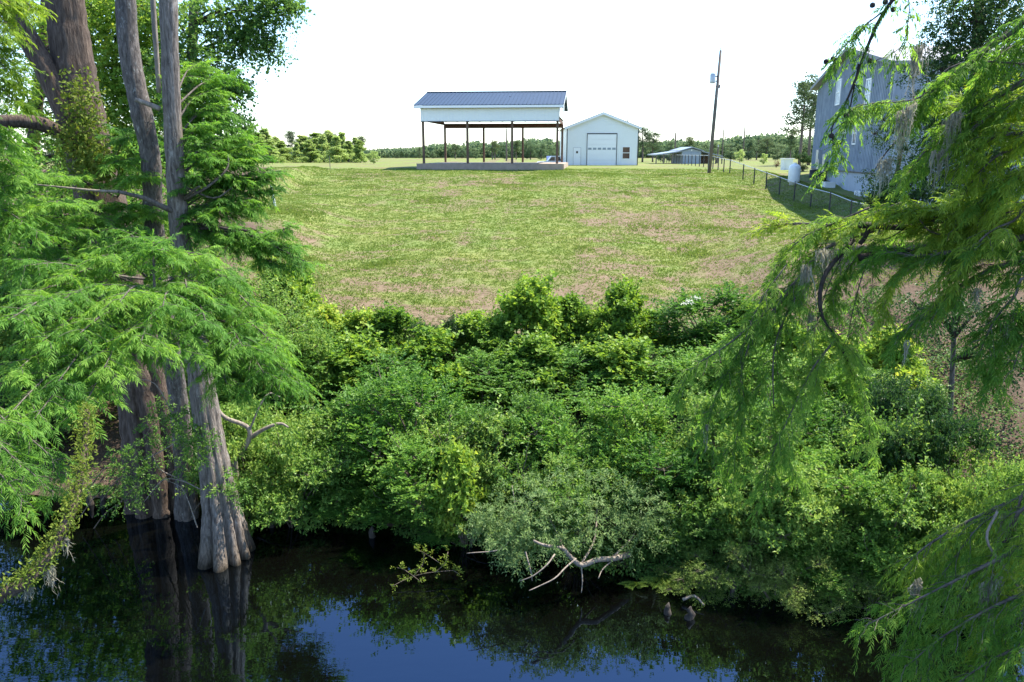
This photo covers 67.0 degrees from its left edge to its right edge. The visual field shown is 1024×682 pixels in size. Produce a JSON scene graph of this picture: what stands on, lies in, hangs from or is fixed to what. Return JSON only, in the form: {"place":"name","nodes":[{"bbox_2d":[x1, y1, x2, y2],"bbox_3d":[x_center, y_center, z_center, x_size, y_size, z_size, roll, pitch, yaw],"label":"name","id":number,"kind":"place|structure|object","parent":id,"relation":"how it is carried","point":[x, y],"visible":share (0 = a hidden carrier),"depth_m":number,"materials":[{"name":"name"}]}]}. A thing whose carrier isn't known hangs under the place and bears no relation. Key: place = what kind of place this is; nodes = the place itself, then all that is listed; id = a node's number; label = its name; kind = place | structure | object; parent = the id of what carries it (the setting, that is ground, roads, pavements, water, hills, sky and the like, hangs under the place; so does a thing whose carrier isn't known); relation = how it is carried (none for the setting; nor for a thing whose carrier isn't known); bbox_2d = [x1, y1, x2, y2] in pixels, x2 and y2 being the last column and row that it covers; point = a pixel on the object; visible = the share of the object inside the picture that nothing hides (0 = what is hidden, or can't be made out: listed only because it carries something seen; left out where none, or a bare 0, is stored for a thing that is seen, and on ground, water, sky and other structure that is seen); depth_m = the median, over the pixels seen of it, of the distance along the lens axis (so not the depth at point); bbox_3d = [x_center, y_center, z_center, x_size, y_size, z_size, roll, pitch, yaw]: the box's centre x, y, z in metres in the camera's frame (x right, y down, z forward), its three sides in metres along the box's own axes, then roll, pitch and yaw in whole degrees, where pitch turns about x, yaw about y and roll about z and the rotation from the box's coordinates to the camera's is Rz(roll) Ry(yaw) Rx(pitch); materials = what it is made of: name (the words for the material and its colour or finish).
{"place":"outdoors","nodes":[
{"label":"outdoors","id":0,"kind":"place"},
{"bbox_2d":[0,494,1023,681],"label":"water","id":1,"kind":"structure","parent":0,"point":[142,600],"depth_m":13.26,"materials":[{"name":"black liquid"}]},
{"bbox_2d":[0,396,102,606],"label":"cypress tree","id":2,"kind":"object","parent":1,"relation":"in","point":[26,578],"visible":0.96,"depth_m":8.72,"materials":[{"name":"green plant"}]},
{"bbox_2d":[80,379,252,528],"bbox_3d":[-7.110,2.467,15.489,4.537,3.799,1.710,5,14,19],"label":"twiggy shrub","id":3,"kind":"object","parent":1,"relation":"on","point":[189,442],"visible":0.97,"depth_m":14.98,"materials":[{"name":"green plant"}]},
{"bbox_2d":[0,0,333,572],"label":"cypress tree","id":4,"kind":"object","parent":1,"relation":"in","point":[226,540],"visible":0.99,"depth_m":12.04,"materials":[{"name":"green plant"}]},
{"bbox_2d":[0,154,1023,603],"bbox_3d":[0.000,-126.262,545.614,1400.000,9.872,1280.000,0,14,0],"label":"ground","id":5,"kind":"structure","parent":0,"point":[114,436],"depth_m":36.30,"materials":[{"name":"green plant"}]},
{"bbox_2d":[0,384,112,455],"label":"shrub","id":6,"kind":"object","parent":5,"relation":"on","point":[54,420],"visible":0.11,"depth_m":19.21,"materials":[{"name":"green plant"}]},
{"bbox_2d":[0,0,174,518],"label":"cypress tree","id":7,"kind":"object","parent":5,"relation":"on","point":[65,69],"visible":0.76,"depth_m":14.83,"materials":[{"name":"green plant"}]},
{"bbox_2d":[0,0,200,268],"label":"water oak","id":8,"kind":"object","parent":5,"relation":"on","point":[108,68],"visible":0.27,"depth_m":25.37,"materials":[{"name":"green plant"}]},
{"bbox_2d":[0,121,239,416],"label":"wax myrtle","id":9,"kind":"object","parent":5,"relation":"on","point":[4,276],"visible":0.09,"depth_m":19.26,"materials":[{"name":"green plant"}]},
{"bbox_2d":[115,0,199,521],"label":"cypress tree","id":10,"kind":"object","parent":5,"relation":"on","point":[134,81],"visible":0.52,"depth_m":14.59,"materials":[{"name":"grey plant"}]},
{"bbox_2d":[124,0,315,201],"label":"sweetgum tree","id":11,"kind":"object","parent":5,"relation":"on","point":[250,36],"visible":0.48,"depth_m":24.14,"materials":[{"name":"green plant"}]},
{"bbox_2d":[139,179,336,386],"bbox_3d":[-7.354,-1.025,20.008,6.156,6.757,4.209,8,16,30],"label":"holly tree","id":12,"kind":"object","parent":5,"relation":"on","point":[290,315],"visible":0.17,"depth_m":19.47,"materials":[{"name":"green plant"}]},
{"bbox_2d":[172,393,315,534],"bbox_3d":[-5.425,2.563,16.882,2.766,3.367,3.420,3,14,14],"label":"shrub","id":13,"kind":"object","parent":5,"relation":"on","point":[235,440],"visible":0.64,"depth_m":16.16,"materials":[{"name":"green plant"}]},
{"bbox_2d":[183,313,322,437],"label":"shrub","id":14,"kind":"object","parent":5,"relation":"on","point":[260,396],"visible":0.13,"depth_m":19.19,"materials":[{"name":"green plant"}]},
{"bbox_2d":[220,393,288,505],"bbox_3d":[-5.377,2.936,16.269,1.596,3.952,0.341,-1,14,-2],"label":"crooked tree","id":15,"kind":"object","parent":5,"relation":"on","point":[250,435],"visible":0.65,"depth_m":15.85,"materials":[{"name":"grey wood"}]},
{"bbox_2d":[227,319,327,426],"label":"shrub","id":16,"kind":"object","parent":5,"relation":"on","point":[304,400],"visible":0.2,"depth_m":19.62,"materials":[{"name":"green plant"}]},
{"bbox_2d":[230,271,342,413],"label":"shrub","id":17,"kind":"object","parent":5,"relation":"on","point":[323,344],"visible":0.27,"depth_m":20.21,"materials":[{"name":"green plant"}]},
{"bbox_2d":[256,256,327,334],"bbox_3d":[-7.077,-1.146,24.952,2.776,3.282,2.926,8,16,30],"label":"sapling","id":18,"kind":"object","parent":5,"relation":"on","point":[301,286],"visible":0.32,"depth_m":24.59,"materials":[{"name":"green plant"}]},
{"bbox_2d":[235,330,370,417],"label":"shrub","id":19,"kind":"object","parent":5,"relation":"on","point":[339,348],"visible":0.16,"depth_m":20.34,"materials":[{"name":"green plant"}]},
{"bbox_2d":[237,427,369,535],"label":"shrub","id":20,"kind":"object","parent":5,"relation":"on","point":[281,505],"visible":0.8,"depth_m":15.99,"materials":[{"name":"green plant"}]},
{"bbox_2d":[293,302,346,337],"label":"sapling","id":21,"kind":"object","parent":5,"relation":"on","point":[332,316],"visible":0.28,"depth_m":23.75,"materials":[{"name":"green plant"}]},
{"bbox_2d":[243,387,402,471],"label":"shrub","id":22,"kind":"object","parent":5,"relation":"on","point":[313,426],"visible":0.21,"depth_m":17.31,"materials":[{"name":"green plant"}]},
{"bbox_2d":[279,434,386,513],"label":"shrub","id":23,"kind":"object","parent":5,"relation":"on","point":[338,473],"visible":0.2,"depth_m":16.75,"materials":[{"name":"green plant"}]},
{"bbox_2d":[295,474,394,525],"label":"shrub","id":24,"kind":"object","parent":5,"relation":"on","point":[333,512],"visible":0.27,"depth_m":16.28,"materials":[{"name":"green plant"}]},
{"bbox_2d":[307,323,393,401],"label":"shrub","id":25,"kind":"object","parent":5,"relation":"on","point":[355,348],"visible":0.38,"depth_m":20.78,"materials":[{"name":"green plant"}]},
{"bbox_2d":[327,306,381,346],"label":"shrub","id":26,"kind":"object","parent":5,"relation":"on","point":[353,319],"visible":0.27,"depth_m":23.38,"materials":[{"name":"green plant"}]},
{"bbox_2d":[299,372,429,484],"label":"shrub","id":27,"kind":"object","parent":5,"relation":"on","point":[342,403],"visible":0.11,"depth_m":17.69,"materials":[{"name":"green plant"}]},
{"bbox_2d":[333,437,407,509],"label":"shrub","id":28,"kind":"object","parent":5,"relation":"on","point":[356,484],"visible":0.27,"depth_m":16.77,"materials":[{"name":"green plant"}]},
{"bbox_2d":[343,473,440,531],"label":"shrub","id":29,"kind":"object","parent":5,"relation":"on","point":[371,513],"visible":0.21,"depth_m":15.99,"materials":[{"name":"green plant"}]},
{"bbox_2d":[360,301,425,357],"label":"bush","id":30,"kind":"object","parent":5,"relation":"on","point":[390,323],"visible":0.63,"depth_m":23.08,"materials":[{"name":"green plant"}]},
{"bbox_2d":[339,343,446,418],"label":"shrub","id":31,"kind":"object","parent":5,"relation":"on","point":[390,358],"visible":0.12,"depth_m":20.25,"materials":[{"name":"green plant"}]},
{"bbox_2d":[318,350,488,508],"bbox_3d":[-2.134,1.970,17.109,3.904,3.398,3.837,2,14,6],"label":"shrub","id":32,"kind":"object","parent":5,"relation":"on","point":[407,391],"visible":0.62,"depth_m":16.78,"materials":[{"name":"green plant"}]},
{"bbox_2d":[356,422,472,529],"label":"shrub","id":33,"kind":"object","parent":5,"relation":"on","point":[405,485],"visible":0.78,"depth_m":15.58,"materials":[{"name":"green plant"}]},
{"bbox_2d":[40,130,813,157],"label":"woods","id":34,"kind":"object","parent":5,"relation":"on","point":[737,141],"visible":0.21,"depth_m":244.70,"materials":[{"name":"green plant"}]},
{"bbox_2d":[381,320,489,404],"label":"shrub","id":35,"kind":"object","parent":5,"relation":"on","point":[437,342],"visible":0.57,"depth_m":20.89,"materials":[{"name":"green plant"}]},
{"bbox_2d":[398,494,477,552],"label":"shrub","id":36,"kind":"object","parent":5,"relation":"on","point":[429,537],"visible":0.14,"depth_m":15.63,"materials":[{"name":"green plant"}]},
{"bbox_2d":[384,394,531,510],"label":"shrub","id":37,"kind":"object","parent":5,"relation":"on","point":[498,435],"visible":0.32,"depth_m":16.12,"materials":[{"name":"green plant"}]},
{"bbox_2d":[422,435,506,544],"bbox_3d":[-0.962,3.204,15.514,1.767,2.576,1.477,0,14,0],"label":"sapling","id":38,"kind":"object","parent":5,"relation":"on","point":[456,475],"visible":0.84,"depth_m":15.21,"materials":[{"name":"green plant"}]},
{"bbox_2d":[438,308,498,363],"bbox_3d":[-1.300,-0.001,23.261,2.534,2.101,2.068,4,14,17],"label":"sapling","id":39,"kind":"object","parent":5,"relation":"on","point":[468,320],"visible":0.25,"depth_m":22.87,"materials":[{"name":"green plant"}]},
{"bbox_2d":[411,341,546,415],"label":"shrub","id":40,"kind":"object","parent":5,"relation":"on","point":[480,361],"visible":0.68,"depth_m":20.57,"materials":[{"name":"green plant"}]},
{"bbox_2d":[454,311,513,376],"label":"bush","id":41,"kind":"object","parent":5,"relation":"on","point":[491,335],"visible":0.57,"depth_m":22.31,"materials":[{"name":"green plant"}]},
{"bbox_2d":[414,91,567,170],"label":"open pavilion","id":42,"kind":"structure","parent":5,"relation":"on","point":[442,108],"depth_m":76.64,"materials":[{"name":"white metal"}]},
{"bbox_2d":[436,377,584,494],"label":"shrub","id":43,"kind":"object","parent":5,"relation":"on","point":[521,404],"visible":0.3,"depth_m":16.52,"materials":[{"name":"green plant"}]},
{"bbox_2d":[0,236,1023,476],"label":"weeds","id":44,"kind":"object","parent":5,"relation":"on","point":[893,266],"visible":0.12,"depth_m":25.69,"materials":[{"name":"green plant"}]},
{"bbox_2d":[483,269,574,352],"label":"bush","id":45,"kind":"object","parent":5,"relation":"on","point":[528,305],"visible":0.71,"depth_m":22.45,"materials":[{"name":"green plant"}]},
{"bbox_2d":[469,416,597,547],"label":"shrub","id":46,"kind":"object","parent":5,"relation":"on","point":[486,475],"visible":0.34,"depth_m":15.48,"materials":[{"name":"green plant"}]},
{"bbox_2d":[483,330,585,404],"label":"shrub","id":47,"kind":"object","parent":5,"relation":"on","point":[540,348],"visible":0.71,"depth_m":20.88,"materials":[{"name":"green plant"}]},
{"bbox_2d":[82,283,1023,616],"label":"undergrowth","id":48,"kind":"object","parent":5,"relation":"on","point":[670,555],"visible":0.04,"depth_m":15.38,"materials":[{"name":"green plant"}]},
{"bbox_2d":[498,398,619,511],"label":"shrub","id":49,"kind":"object","parent":5,"relation":"on","point":[554,414],"visible":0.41,"depth_m":15.88,"materials":[{"name":"green plant"}]},
{"bbox_2d":[456,459,681,592],"bbox_3d":[1.093,3.326,14.374,4.167,2.064,2.138,-6,15,-22],"label":"overhanging shrub","id":50,"kind":"object","parent":5,"relation":"on","point":[648,522],"visible":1,"depth_m":14.12,"materials":[{"name":"green plant"}]},
{"bbox_2d":[550,291,594,358],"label":"bush","id":51,"kind":"object","parent":5,"relation":"on","point":[575,307],"visible":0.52,"depth_m":23.00,"materials":[{"name":"green plant"}]},
{"bbox_2d":[503,342,643,416],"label":"shrub","id":52,"kind":"object","parent":5,"relation":"on","point":[577,392],"visible":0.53,"depth_m":20.42,"materials":[{"name":"green plant"}]},
{"bbox_2d":[518,389,640,509],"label":"shrub","id":53,"kind":"object","parent":5,"relation":"on","point":[617,423],"visible":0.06,"depth_m":16.19,"materials":[{"name":"green plant"}]},
{"bbox_2d":[508,441,653,559],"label":"shrub","id":54,"kind":"object","parent":5,"relation":"on","point":[573,464],"visible":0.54,"depth_m":14.99,"materials":[{"name":"green plant"}]},
{"bbox_2d":[566,305,616,359],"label":"sapling","id":55,"kind":"object","parent":5,"relation":"on","point":[593,322],"visible":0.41,"depth_m":22.76,"materials":[{"name":"green plant"}]},
{"bbox_2d":[559,112,641,164],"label":"metal barn","id":56,"kind":"structure","parent":5,"relation":"on","point":[603,138],"depth_m":94.92,"materials":[{"name":"white metal"}]},
{"bbox_2d":[587,134,616,164],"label":"garage door","id":57,"kind":"structure","parent":56,"relation":"in","point":[599,152],"depth_m":95.07,"materials":[{"name":"white metal"}]},
{"bbox_2d":[559,332,672,409],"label":"shrub","id":58,"kind":"object","parent":5,"relation":"on","point":[613,359],"visible":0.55,"depth_m":20.47,"materials":[{"name":"green plant"}]},
{"bbox_2d":[584,273,660,361],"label":"bush","id":59,"kind":"object","parent":5,"relation":"on","point":[624,309],"visible":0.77,"depth_m":22.62,"materials":[{"name":"green plant"}]},
{"bbox_2d":[573,370,692,480],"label":"shrub","id":60,"kind":"object","parent":5,"relation":"on","point":[657,407],"visible":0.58,"depth_m":16.18,"materials":[{"name":"green plant"}]},
{"bbox_2d":[578,427,713,542],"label":"shrub","id":61,"kind":"object","parent":5,"relation":"on","point":[663,479],"visible":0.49,"depth_m":15.10,"materials":[{"name":"green plant"}]},
{"bbox_2d":[623,306,688,358],"bbox_3d":[4.306,-0.166,23.581,1.954,1.695,2.354,-9,16,-31],"label":"sapling","id":62,"kind":"object","parent":5,"relation":"on","point":[660,339],"visible":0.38,"depth_m":23.14,"materials":[{"name":"green plant"}]},
{"bbox_2d":[616,342,710,405],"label":"shrub","id":63,"kind":"object","parent":5,"relation":"on","point":[662,354],"visible":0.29,"depth_m":20.30,"materials":[{"name":"green plant"}]},
{"bbox_2d":[624,377,740,511],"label":"shrub","id":64,"kind":"object","parent":5,"relation":"on","point":[681,445],"visible":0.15,"depth_m":15.82,"materials":[{"name":"green plant"}]},
{"bbox_2d":[647,147,722,163],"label":"wing shed","id":65,"kind":"structure","parent":5,"relation":"on","point":[690,151],"depth_m":109.06,"materials":[{"name":"white paint"}]},
{"bbox_2d":[617,438,754,545],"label":"shrub","id":66,"kind":"object","parent":5,"relation":"on","point":[698,506],"visible":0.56,"depth_m":14.61,"materials":[{"name":"green plant"}]},
{"bbox_2d":[653,564,726,603],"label":"weed clump","id":67,"kind":"object","parent":5,"relation":"on","point":[670,589],"visible":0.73,"depth_m":14.03,"materials":[{"name":"green plant"}]},
{"bbox_2d":[641,510,761,557],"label":"shrub","id":68,"kind":"object","parent":5,"relation":"on","point":[713,533],"visible":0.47,"depth_m":14.50,"materials":[{"name":"green plant"}]},
{"bbox_2d":[639,279,780,359],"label":"shrub","id":69,"kind":"object","parent":5,"relation":"on","point":[686,305],"visible":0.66,"depth_m":22.27,"materials":[{"name":"green plant"}]},
{"bbox_2d":[663,543,759,609],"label":"weed clump","id":70,"kind":"object","parent":5,"relation":"on","point":[723,576],"visible":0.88,"depth_m":13.94,"materials":[{"name":"green plant"}]},
{"bbox_2d":[707,48,721,172],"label":"utility pole","id":71,"kind":"object","parent":5,"relation":"on","point":[712,78],"visible":0.94,"depth_m":69.86,"materials":[{"name":"brown wood"}]},
{"bbox_2d":[647,328,792,404],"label":"shrub","id":72,"kind":"object","parent":5,"relation":"on","point":[692,356],"visible":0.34,"depth_m":20.09,"materials":[{"name":"green plant"}]},
{"bbox_2d":[659,383,813,523],"bbox_3d":[4.742,2.223,15.906,2.888,3.180,3.518,10,17,36],"label":"shrub","id":73,"kind":"object","parent":5,"relation":"on","point":[718,439],"visible":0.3,"depth_m":15.19,"materials":[{"name":"green plant"}]},
{"bbox_2d":[679,444,821,561],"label":"shrub","id":74,"kind":"object","parent":5,"relation":"on","point":[726,503],"visible":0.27,"depth_m":14.22,"materials":[{"name":"green plant"}]},
{"bbox_2d":[697,532,806,595],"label":"weed clump","id":75,"kind":"object","parent":5,"relation":"on","point":[739,553],"visible":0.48,"depth_m":13.98,"materials":[{"name":"green plant"}]},
{"bbox_2d":[740,555,816,612],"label":"weed clump","id":76,"kind":"object","parent":5,"relation":"on","point":[760,584],"visible":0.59,"depth_m":13.71,"materials":[{"name":"green plant"}]},
{"bbox_2d":[660,154,903,230],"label":"chain link fence","id":77,"kind":"object","parent":5,"relation":"on","point":[810,198],"visible":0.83,"depth_m":58.63,"materials":[{"name":"metal"}]},
{"bbox_2d":[716,374,863,522],"bbox_3d":[5.626,2.355,15.759,3.374,2.958,3.290,-9,16,-32],"label":"shrub","id":78,"kind":"object","parent":5,"relation":"on","point":[813,423],"visible":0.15,"depth_m":15.78,"materials":[{"name":"green plant"}]},
{"bbox_2d":[777,80,816,164],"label":"pine tree","id":79,"kind":"object","parent":5,"relation":"on","point":[803,92],"visible":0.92,"depth_m":88.02,"materials":[{"name":"green plant"}]},
{"bbox_2d":[747,543,850,625],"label":"weed clump","id":80,"kind":"object","parent":5,"relation":"on","point":[782,588],"visible":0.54,"depth_m":13.48,"materials":[{"name":"green plant"}]},
{"bbox_2d":[746,351,877,422],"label":"shrub","id":81,"kind":"object","parent":5,"relation":"on","point":[825,400],"visible":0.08,"depth_m":19.84,"materials":[{"name":"green plant"}]},
{"bbox_2d":[739,451,886,577],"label":"shrub","id":82,"kind":"object","parent":5,"relation":"on","point":[825,506],"visible":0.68,"depth_m":13.77,"materials":[{"name":"green plant"}]},
{"bbox_2d":[776,529,891,605],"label":"shrub","id":83,"kind":"object","parent":5,"relation":"on","point":[834,580],"visible":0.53,"depth_m":13.66,"materials":[{"name":"green plant"}]},
{"bbox_2d":[781,555,892,621],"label":"weed clump","id":84,"kind":"object","parent":5,"relation":"on","point":[858,606],"visible":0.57,"depth_m":13.40,"materials":[{"name":"green plant"}]},
{"bbox_2d":[748,435,929,579],"bbox_3d":[5.972,3.090,14.367,2.860,2.583,3.200,-1,14,-3],"label":"shrub","id":85,"kind":"object","parent":5,"relation":"on","point":[859,472],"visible":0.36,"depth_m":13.79,"materials":[{"name":"green plant"}]},
{"bbox_2d":[664,0,1023,681],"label":"cypress tree","id":86,"kind":"object","parent":5,"relation":"on","point":[985,223],"visible":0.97,"depth_m":8.79,"materials":[{"name":"green plant"}]},
{"bbox_2d":[892,101,917,171],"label":"spanish moss","id":87,"kind":"object","parent":86,"relation":"hanging from","point":[907,112],"visible":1,"depth_m":8.67,"materials":[{"name":"grey plant"}]},
{"bbox_2d":[791,392,935,494],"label":"shrub","id":88,"kind":"object","parent":5,"relation":"on","point":[854,429],"visible":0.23,"depth_m":14.75,"materials":[{"name":"green plant"}]},
{"bbox_2d":[835,562,909,607],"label":"weed clump","id":89,"kind":"object","parent":5,"relation":"on","point":[871,595],"visible":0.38,"depth_m":13.64,"materials":[{"name":"green plant"}]},
{"bbox_2d":[824,322,943,397],"bbox_3d":[9.339,0.661,19.777,2.992,2.457,2.071,8,16,31],"label":"sapling","id":90,"kind":"object","parent":5,"relation":"on","point":[915,367],"visible":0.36,"depth_m":19.34,"materials":[{"name":"green plant"}]},
{"bbox_2d":[818,359,959,423],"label":"shrub","id":91,"kind":"object","parent":5,"relation":"on","point":[873,372],"visible":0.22,"depth_m":18.55,"materials":[{"name":"green plant"}]},
{"bbox_2d":[856,94,926,234],"bbox_3d":[16.869,-7.321,33.975,2.788,6.657,6.577,11,18,39],"label":"young oak","id":92,"kind":"object","parent":5,"relation":"on","point":[883,139],"visible":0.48,"depth_m":32.78,"materials":[{"name":"green plant"}]},
{"bbox_2d":[838,539,949,615],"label":"shrub","id":93,"kind":"object","parent":5,"relation":"on","point":[881,575],"visible":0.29,"depth_m":13.66,"materials":[{"name":"green plant"}]},
{"bbox_2d":[835,469,962,570],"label":"shrub","id":94,"kind":"object","parent":5,"relation":"on","point":[885,508],"visible":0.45,"depth_m":13.42,"materials":[{"name":"green plant"}]},
{"bbox_2d":[818,369,1009,478],"bbox_3d":[7.670,2.291,15.363,2.984,3.360,2.929,-4,14,-15],"label":"shrub","id":95,"kind":"object","parent":5,"relation":"on","point":[948,428],"visible":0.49,"depth_m":14.58,"materials":[{"name":"green plant"}]},
{"bbox_2d":[810,44,1023,204],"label":"grey house","id":96,"kind":"structure","parent":5,"relation":"on","point":[828,106],"depth_m":51.37,"materials":[{"name":"grey wood"}]},
{"bbox_2d":[855,0,1023,233],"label":"dark oak","id":97,"kind":"object","parent":5,"relation":"on","point":[981,24],"visible":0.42,"depth_m":29.36,"materials":[{"name":"green plant"}]},
{"bbox_2d":[878,399,1023,544],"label":"shrub","id":98,"kind":"object","parent":5,"relation":"on","point":[945,484],"visible":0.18,"depth_m":14.32,"materials":[{"name":"green plant"}]},
{"bbox_2d":[884,441,1023,596],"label":"shrub","id":99,"kind":"object","parent":5,"relation":"on","point":[931,477],"visible":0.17,"depth_m":13.52,"materials":[{"name":"green plant"}]},
{"bbox_2d":[889,275,1023,413],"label":"dark shrub tree","id":100,"kind":"object","parent":5,"relation":"on","point":[953,331],"visible":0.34,"depth_m":17.58,"materials":[{"name":"green plant"}]},
{"bbox_2d":[917,445,1023,582],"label":"shrub","id":101,"kind":"object","parent":5,"relation":"on","point":[983,490],"visible":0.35,"depth_m":13.35,"materials":[{"name":"green plant"}]},
{"bbox_2d":[0,0,1023,152],"label":"sky","id":102,"kind":"structure","parent":0,"point":[362,68],"materials":[{"name":"white"}]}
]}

